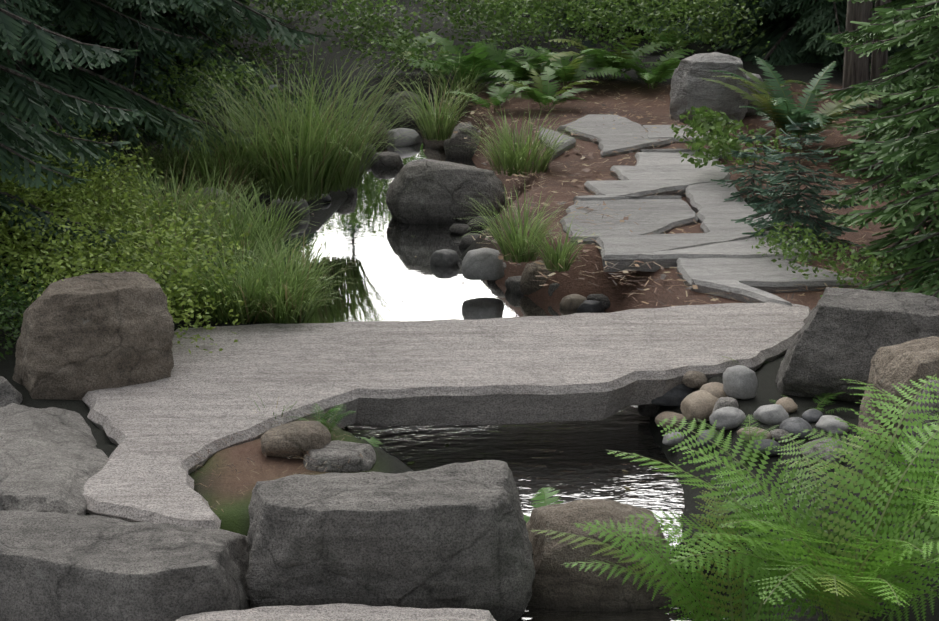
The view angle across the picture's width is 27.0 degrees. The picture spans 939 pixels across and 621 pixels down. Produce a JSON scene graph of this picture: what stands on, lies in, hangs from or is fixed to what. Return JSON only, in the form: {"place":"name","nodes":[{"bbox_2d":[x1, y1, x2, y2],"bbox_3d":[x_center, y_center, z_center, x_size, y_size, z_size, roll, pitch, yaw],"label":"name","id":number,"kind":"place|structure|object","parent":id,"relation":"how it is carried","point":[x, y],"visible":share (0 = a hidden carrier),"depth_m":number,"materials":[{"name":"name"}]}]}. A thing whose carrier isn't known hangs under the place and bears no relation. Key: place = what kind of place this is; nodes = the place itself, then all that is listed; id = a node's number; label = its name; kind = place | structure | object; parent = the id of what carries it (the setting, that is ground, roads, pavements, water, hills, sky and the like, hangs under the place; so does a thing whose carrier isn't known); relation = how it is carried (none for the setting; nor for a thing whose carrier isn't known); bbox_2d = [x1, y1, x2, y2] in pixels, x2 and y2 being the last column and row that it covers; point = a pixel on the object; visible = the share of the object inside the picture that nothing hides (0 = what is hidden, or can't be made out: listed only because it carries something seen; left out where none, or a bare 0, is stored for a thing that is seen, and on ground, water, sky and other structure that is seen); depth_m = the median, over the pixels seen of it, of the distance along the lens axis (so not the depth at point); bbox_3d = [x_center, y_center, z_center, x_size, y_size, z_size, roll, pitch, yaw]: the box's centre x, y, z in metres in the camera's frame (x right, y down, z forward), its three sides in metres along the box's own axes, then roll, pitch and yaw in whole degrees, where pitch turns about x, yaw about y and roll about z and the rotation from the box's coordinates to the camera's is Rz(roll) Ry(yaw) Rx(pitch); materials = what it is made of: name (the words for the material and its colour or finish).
{"place":"outdoors","nodes":[
{"label":"outdoors","id":0,"kind":"place"},
{"bbox_2d":[0,0,938,620],"bbox_3d":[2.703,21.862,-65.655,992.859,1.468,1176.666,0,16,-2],"label":"ground","id":1,"kind":"structure","parent":0,"point":[234,516],"depth_m":13.04,"materials":[{"name":"brown soil"}]},
{"bbox_2d":[0,376,22,406],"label":"boulder","id":2,"kind":"object","parent":1,"relation":"on","point":[9,393],"visible":0.56,"depth_m":9.00,"materials":[{"name":"grey stone"}]},
{"bbox_2d":[0,403,107,515],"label":"flat stone","id":3,"kind":"object","parent":1,"relation":"on","point":[53,459],"visible":0.44,"depth_m":8.14,"materials":[{"name":"grey stone"}]},
{"bbox_2d":[13,271,174,399],"bbox_3d":[-1.802,0.132,9.360,0.742,0.578,0.563,-7,18,-24],"label":"boulder","id":4,"kind":"object","parent":1,"relation":"on","point":[80,337],"visible":1,"depth_m":9.16,"materials":[{"name":"grey stone"}]},
{"bbox_2d":[0,510,249,620],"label":"boulder","id":5,"kind":"object","parent":1,"relation":"on","point":[55,566],"visible":0.92,"depth_m":7.22,"materials":[{"name":"grey stone"}]},
{"bbox_2d":[0,101,269,360],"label":"heath shrub","id":6,"kind":"object","parent":1,"relation":"on","point":[81,256],"visible":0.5,"depth_m":10.47,"materials":[{"name":"green plant"}]},
{"bbox_2d":[193,187,233,218],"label":"bank rock","id":7,"kind":"object","parent":1,"relation":"on","point":[206,189],"visible":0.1,"depth_m":12.67,"materials":[{"name":"grey stone"}]},
{"bbox_2d":[260,421,330,458],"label":"rock","id":8,"kind":"object","parent":1,"relation":"on","point":[294,439],"visible":0.88,"depth_m":8.37,"materials":[{"name":"brown stone"}]},
{"bbox_2d":[44,34,590,418],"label":"grass clumps","id":9,"kind":"object","parent":1,"relation":"on","point":[312,163],"visible":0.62,"depth_m":13.05,"materials":[{"name":"green plant"}]},
{"bbox_2d":[175,603,495,620],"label":"flat boulder","id":10,"kind":"object","parent":1,"relation":"on","point":[342,612],"visible":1,"depth_m":7.06,"materials":[{"name":"stone"}]},
{"bbox_2d":[303,440,375,472],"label":"rock","id":11,"kind":"object","parent":1,"relation":"on","point":[336,452],"visible":0.71,"depth_m":8.30,"materials":[{"name":"grey stone"}]},
{"bbox_2d":[364,145,376,158],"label":"bank rock","id":12,"kind":"object","parent":1,"relation":"on","point":[370,152],"visible":0.21,"depth_m":15.96,"materials":[{"name":"grey stone"}]},
{"bbox_2d":[368,121,388,148],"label":"bank rock","id":13,"kind":"object","parent":1,"relation":"on","point":[382,140],"visible":0.4,"depth_m":16.39,"materials":[{"name":"grey stone"}]},
{"bbox_2d":[245,460,535,620],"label":"boulder","id":14,"kind":"object","parent":1,"relation":"on","point":[453,535],"visible":0.83,"depth_m":7.32,"materials":[{"name":"grey stone"}]},
{"bbox_2d":[385,91,422,124],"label":"bank rock","id":15,"kind":"object","parent":1,"relation":"on","point":[407,117],"visible":0.52,"depth_m":17.41,"materials":[{"name":"grey stone"}]},
{"bbox_2d":[423,126,455,149],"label":"shore stone","id":16,"kind":"object","parent":1,"relation":"on","point":[436,144],"visible":0.19,"depth_m":16.41,"materials":[{"name":"grey stone"}]},
{"bbox_2d":[82,302,810,528],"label":"stone bridge","id":17,"kind":"structure","parent":1,"relation":"on","point":[543,369],"depth_m":9.37,"materials":[{"name":"stone"}]},
{"bbox_2d":[444,122,479,158],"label":"bank rock","id":18,"kind":"object","parent":1,"relation":"on","point":[458,149],"visible":0.58,"depth_m":15.98,"materials":[{"name":"grey stone"}]},
{"bbox_2d":[0,0,925,290],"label":"broadleaf shrub","id":19,"kind":"object","parent":1,"relation":"on","point":[716,130],"visible":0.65,"depth_m":17.40,"materials":[{"name":"green plant"}]},
{"bbox_2d":[0,0,938,297],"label":"conifer","id":20,"kind":"object","parent":1,"relation":"on","point":[816,38],"depth_m":12.09,"materials":[{"name":"green plant"}]},
{"bbox_2d":[462,248,503,279],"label":"bank rock","id":21,"kind":"object","parent":1,"relation":"on","point":[483,264],"visible":0.98,"depth_m":12.00,"materials":[{"name":"grey stone"}]},
{"bbox_2d":[539,126,575,160],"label":"path stone","id":22,"kind":"object","parent":1,"relation":"on","point":[569,145],"visible":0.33,"depth_m":14.88,"materials":[{"name":"grey stone"}]},
{"bbox_2d":[188,78,937,511],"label":"litter needles","id":23,"kind":"object","parent":1,"relation":"on","point":[584,94],"visible":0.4,"depth_m":13.19,"materials":[{"name":"brown plant"}]},
{"bbox_2d":[559,294,586,310],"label":"bank rock","id":24,"kind":"object","parent":1,"relation":"on","point":[571,302],"visible":0.65,"depth_m":11.68,"materials":[{"name":"grey stone"}]},
{"bbox_2d":[582,41,595,79],"bbox_3d":[1.096,-2.287,17.981,0.130,0.381,0.048,0,16,-2],"label":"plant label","id":25,"kind":"object","parent":1,"relation":"on","point":[587,44],"visible":0.5,"depth_m":17.93,"materials":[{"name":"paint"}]},
{"bbox_2d":[577,300,604,312],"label":"shore stone","id":26,"kind":"object","parent":1,"relation":"on","point":[590,306],"visible":0.75,"depth_m":11.61,"materials":[{"name":"grey stone"}]},
{"bbox_2d":[526,499,676,611],"bbox_3d":[0.482,1.078,7.854,0.700,0.667,0.560,0,16,-2],"label":"boulder","id":27,"kind":"object","parent":1,"relation":"on","point":[556,584],"visible":0.58,"depth_m":7.62,"materials":[{"name":"stone"}]},
{"bbox_2d":[557,114,673,157],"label":"path stone","id":28,"kind":"object","parent":1,"relation":"on","point":[619,138],"visible":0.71,"depth_m":15.20,"materials":[{"name":"grey stone"}]},
{"bbox_2d":[573,195,681,201],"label":"path stone","id":29,"kind":"object","parent":1,"relation":"on","point":[595,197],"visible":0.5,"depth_m":12.98,"materials":[{"name":"grey stone"}]},
{"bbox_2d":[373,22,883,142],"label":"fern","id":30,"kind":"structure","parent":1,"relation":"on","point":[522,72],"depth_m":17.16,"materials":[{"name":"green plant"}]},
{"bbox_2d":[560,199,697,244],"bbox_3d":[1.026,-0.544,12.508,0.903,0.115,1.104,0,16,-2],"label":"path stone","id":31,"kind":"object","parent":1,"relation":"on","point":[657,216],"visible":0.62,"depth_m":12.47,"materials":[{"name":"grey stone"}]},
{"bbox_2d":[638,404,660,416],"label":"cobble","id":32,"kind":"object","parent":1,"relation":"on","point":[648,410],"visible":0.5,"depth_m":9.73,"materials":[{"name":"black stone"}]},
{"bbox_2d":[584,178,724,196],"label":"path stone","id":33,"kind":"object","parent":1,"relation":"on","point":[636,187],"visible":0.56,"depth_m":13.32,"materials":[{"name":"grey stone"}]},
{"bbox_2d":[655,411,683,428],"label":"cobble","id":34,"kind":"object","parent":1,"relation":"on","point":[668,416],"visible":0.62,"depth_m":9.32,"materials":[{"name":"beige stone"}]},
{"bbox_2d":[610,164,729,179],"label":"path stone","id":35,"kind":"object","parent":1,"relation":"on","point":[669,172],"visible":0.52,"depth_m":13.77,"materials":[{"name":"grey stone"}]},
{"bbox_2d":[651,384,693,406],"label":"cobble","id":36,"kind":"object","parent":1,"relation":"on","point":[676,395],"visible":0.23,"depth_m":9.49,"materials":[{"name":"grey stone"}]},
{"bbox_2d":[662,432,683,445],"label":"cobble","id":37,"kind":"object","parent":1,"relation":"on","point":[673,441],"visible":0.71,"depth_m":9.19,"materials":[{"name":"grey stone"}]},
{"bbox_2d":[635,152,718,165],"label":"path stone","id":38,"kind":"object","parent":1,"relation":"on","point":[652,158],"visible":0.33,"depth_m":14.27,"materials":[{"name":"grey stone"}]},
{"bbox_2d":[643,125,716,142],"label":"path stone","id":39,"kind":"object","parent":1,"relation":"on","point":[666,131],"visible":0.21,"depth_m":15.21,"materials":[{"name":"grey stone"}]},
{"bbox_2d":[640,148,721,158],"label":"path stone","id":40,"kind":"object","parent":1,"relation":"on","point":[665,150],"visible":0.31,"depth_m":14.50,"materials":[{"name":"grey stone"}]},
{"bbox_2d":[596,232,767,271],"bbox_3d":[1.315,-0.355,11.791,1.083,0.106,0.580,0,16,-2],"label":"path stone","id":41,"kind":"object","parent":1,"relation":"on","point":[624,251],"visible":0.6,"depth_m":11.77,"materials":[{"name":"grey stone"}]},
{"bbox_2d":[682,371,707,387],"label":"cobble","id":42,"kind":"object","parent":1,"relation":"on","point":[694,379],"visible":0.92,"depth_m":9.43,"materials":[{"name":"brown stone"}]},
{"bbox_2d":[680,390,718,421],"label":"cobble","id":43,"kind":"object","parent":1,"relation":"on","point":[698,404],"visible":0.56,"depth_m":9.07,"materials":[{"name":"beige stone"}]},
{"bbox_2d":[697,429,720,445],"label":"cobble","id":44,"kind":"object","parent":1,"relation":"on","point":[707,442],"visible":0.5,"depth_m":8.85,"materials":[{"name":"grey stone"}]},
{"bbox_2d":[670,52,748,123],"bbox_3d":[1.953,-1.759,15.874,0.651,0.665,0.521,0,16,-2],"label":"boulder","id":45,"kind":"object","parent":1,"relation":"on","point":[690,86],"visible":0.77,"depth_m":15.68,"materials":[{"name":"grey stone"}]},
{"bbox_2d":[700,382,727,397],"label":"cobble","id":46,"kind":"object","parent":1,"relation":"on","point":[715,389],"visible":0.38,"depth_m":9.13,"materials":[{"name":"beige stone"}]},
{"bbox_2d":[712,397,738,412],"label":"cobble","id":47,"kind":"object","parent":1,"relation":"on","point":[721,402],"visible":0.62,"depth_m":8.94,"materials":[{"name":"grey stone"}]},
{"bbox_2d":[640,235,812,271],"bbox_3d":[1.602,-0.300,11.583,1.134,0.110,0.530,-9,18,-29],"label":"path stone","id":48,"kind":"object","parent":1,"relation":"on","point":[742,249],"visible":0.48,"depth_m":11.51,"materials":[{"name":"grey stone"}]},
{"bbox_2d":[709,406,745,428],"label":"cobble","id":49,"kind":"object","parent":1,"relation":"on","point":[727,417],"visible":0.94,"depth_m":8.81,"materials":[{"name":"grey stone"}]},
{"bbox_2d":[685,182,775,232],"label":"path stone","id":50,"kind":"object","parent":1,"relation":"on","point":[715,213],"visible":0.56,"depth_m":12.69,"materials":[{"name":"grey stone"}]},
{"bbox_2d":[531,374,938,620],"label":"fern","id":51,"kind":"object","parent":1,"relation":"on","point":[810,572],"visible":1,"depth_m":6.86,"materials":[{"name":"green plant"}]},
{"bbox_2d":[723,365,757,399],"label":"cobble","id":52,"kind":"object","parent":1,"relation":"on","point":[740,381],"visible":0.98,"depth_m":9.05,"materials":[{"name":"grey stone"}]},
{"bbox_2d":[692,279,792,305],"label":"path stone","id":53,"kind":"object","parent":1,"relation":"on","point":[737,290],"visible":0.56,"depth_m":10.83,"materials":[{"name":"grey stone"}]},
{"bbox_2d":[737,427,770,440],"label":"cobble","id":54,"kind":"object","parent":1,"relation":"on","point":[768,436],"visible":0.46,"depth_m":8.50,"materials":[{"name":"grey stone"}]},
{"bbox_2d":[745,73,769,115],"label":"rock","id":55,"kind":"object","parent":1,"relation":"on","point":[751,110],"visible":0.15,"depth_m":16.05,"materials":[{"name":"grey stone"}]},
{"bbox_2d":[749,439,780,456],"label":"cobble","id":56,"kind":"object","parent":1,"relation":"on","point":[765,443],"visible":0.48,"depth_m":8.33,"materials":[{"name":"grey stone"}]},
{"bbox_2d":[676,258,861,292],"bbox_3d":[1.706,-0.188,11.253,0.999,0.107,0.605,0,16,-2],"label":"path stone","id":57,"kind":"object","parent":1,"relation":"on","point":[768,275],"visible":0.65,"depth_m":11.14,"materials":[{"name":"grey stone"}]},
{"bbox_2d":[753,404,788,423],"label":"cobble","id":58,"kind":"object","parent":1,"relation":"on","point":[772,414],"visible":0.94,"depth_m":8.71,"materials":[{"name":"grey stone"}]},
{"bbox_2d":[770,429,791,441],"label":"cobble","id":59,"kind":"object","parent":1,"relation":"on","point":[777,434],"visible":0.71,"depth_m":8.49,"materials":[{"name":"grey stone"}]},
{"bbox_2d":[776,397,797,413],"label":"cobble","id":60,"kind":"object","parent":1,"relation":"on","point":[789,405],"visible":0.85,"depth_m":8.87,"materials":[{"name":"beige stone"}]},
{"bbox_2d":[779,417,812,439],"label":"cobble","id":61,"kind":"object","parent":1,"relation":"on","point":[795,425],"visible":0.83,"depth_m":8.52,"materials":[{"name":"grey stone"}]},
{"bbox_2d":[802,409,822,422],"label":"cobble","id":62,"kind":"object","parent":1,"relation":"on","point":[811,415],"visible":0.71,"depth_m":8.73,"materials":[{"name":"grey stone"}]},
{"bbox_2d":[799,437,845,466],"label":"cobble","id":63,"kind":"object","parent":1,"relation":"on","point":[815,448],"visible":0.44,"depth_m":8.21,"materials":[{"name":"grey stone"}]},
{"bbox_2d":[816,415,849,433],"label":"cobble","id":64,"kind":"object","parent":1,"relation":"on","point":[826,423],"visible":0.88,"depth_m":8.61,"materials":[{"name":"grey stone"}]},
{"bbox_2d":[775,287,938,401],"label":"boulder","id":65,"kind":"object","parent":1,"relation":"on","point":[845,333],"visible":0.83,"depth_m":9.03,"materials":[{"name":"grey stone"}]},
{"bbox_2d":[858,336,938,443],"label":"boulder","id":66,"kind":"object","parent":1,"relation":"on","point":[906,362],"visible":0.44,"depth_m":8.44,"materials":[{"name":"beige stone"}]},
{"bbox_2d":[899,380,938,491],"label":"boulder","id":67,"kind":"object","parent":1,"relation":"on","point":[930,404],"visible":0.1,"depth_m":7.94,"materials":[{"name":"grey stone"}]},
{"bbox_2d":[245,110,761,620],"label":"pond water","id":68,"kind":"structure","parent":0,"point":[573,460],"depth_m":11.43,"materials":[{"name":"liquid"}]},
{"bbox_2d":[268,196,309,217],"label":"shore stone","id":69,"kind":"object","parent":68,"relation":"on","point":[304,204],"visible":0.46,"depth_m":13.97,"materials":[{"name":"grey stone"}]},
{"bbox_2d":[322,193,330,201],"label":"bank rock","id":70,"kind":"object","parent":68,"relation":"on","point":[326,198],"visible":0.35,"depth_m":14.45,"materials":[{"name":"grey stone"}]},
{"bbox_2d":[343,180,356,195],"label":"bank rock","id":71,"kind":"object","parent":68,"relation":"on","point":[351,191],"visible":0.15,"depth_m":14.67,"materials":[{"name":"grey stone"}]},
{"bbox_2d":[370,152,403,167],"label":"shore stone","id":72,"kind":"object","parent":68,"relation":"on","point":[389,160],"visible":0.81,"depth_m":15.65,"materials":[{"name":"grey stone"}]},
{"bbox_2d":[388,128,420,146],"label":"shore stone","id":73,"kind":"object","parent":68,"relation":"on","point":[414,135],"visible":0.67,"depth_m":16.53,"materials":[{"name":"grey stone"}]},
{"bbox_2d":[430,249,459,266],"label":"shore stone","id":74,"kind":"object","parent":68,"relation":"on","point":[445,258],"visible":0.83,"depth_m":12.67,"materials":[{"name":"grey stone"}]},
{"bbox_2d":[386,158,505,224],"bbox_3d":[-0.170,-0.846,13.996,0.860,0.494,0.602,0,16,-2],"label":"boulder","id":75,"kind":"object","parent":68,"relation":"on","point":[426,191],"visible":0.94,"depth_m":13.74,"materials":[{"name":"grey stone"}]},
{"bbox_2d":[449,224,470,234],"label":"bank rock","id":76,"kind":"object","parent":68,"relation":"on","point":[460,229],"visible":0.85,"depth_m":13.50,"materials":[{"name":"grey stone"}]},
{"bbox_2d":[459,233,480,248],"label":"shore stone","id":77,"kind":"object","parent":68,"relation":"in","point":[468,240],"visible":0.48,"depth_m":13.13,"materials":[{"name":"grey stone"}]},
{"bbox_2d":[467,216,495,232],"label":"shore stone","id":78,"kind":"object","parent":68,"relation":"on","point":[475,226],"visible":0.4,"depth_m":13.55,"materials":[{"name":"grey stone"}]},
{"bbox_2d":[488,262,506,281],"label":"bank rock","id":79,"kind":"object","parent":68,"relation":"on","point":[504,265],"visible":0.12,"depth_m":12.29,"materials":[{"name":"grey stone"}]},
{"bbox_2d":[505,276,523,294],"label":"shore stone","id":80,"kind":"object","parent":68,"relation":"on","point":[512,284],"visible":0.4,"depth_m":12.03,"materials":[{"name":"grey stone"}]},
{"bbox_2d":[520,260,552,294],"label":"bank rock","id":81,"kind":"object","parent":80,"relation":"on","point":[529,284],"visible":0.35,"depth_m":11.93,"materials":[{"name":"stone"}]},
{"bbox_2d":[548,283,559,295],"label":"bank rock","id":82,"kind":"object","parent":68,"relation":"on","point":[553,287],"visible":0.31,"depth_m":11.87,"materials":[{"name":"grey stone"}]},
{"bbox_2d":[586,294,609,309],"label":"bank rock","id":83,"kind":"object","parent":68,"relation":"on","point":[604,299],"visible":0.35,"depth_m":11.67,"materials":[{"name":"grey stone"}]}
]}

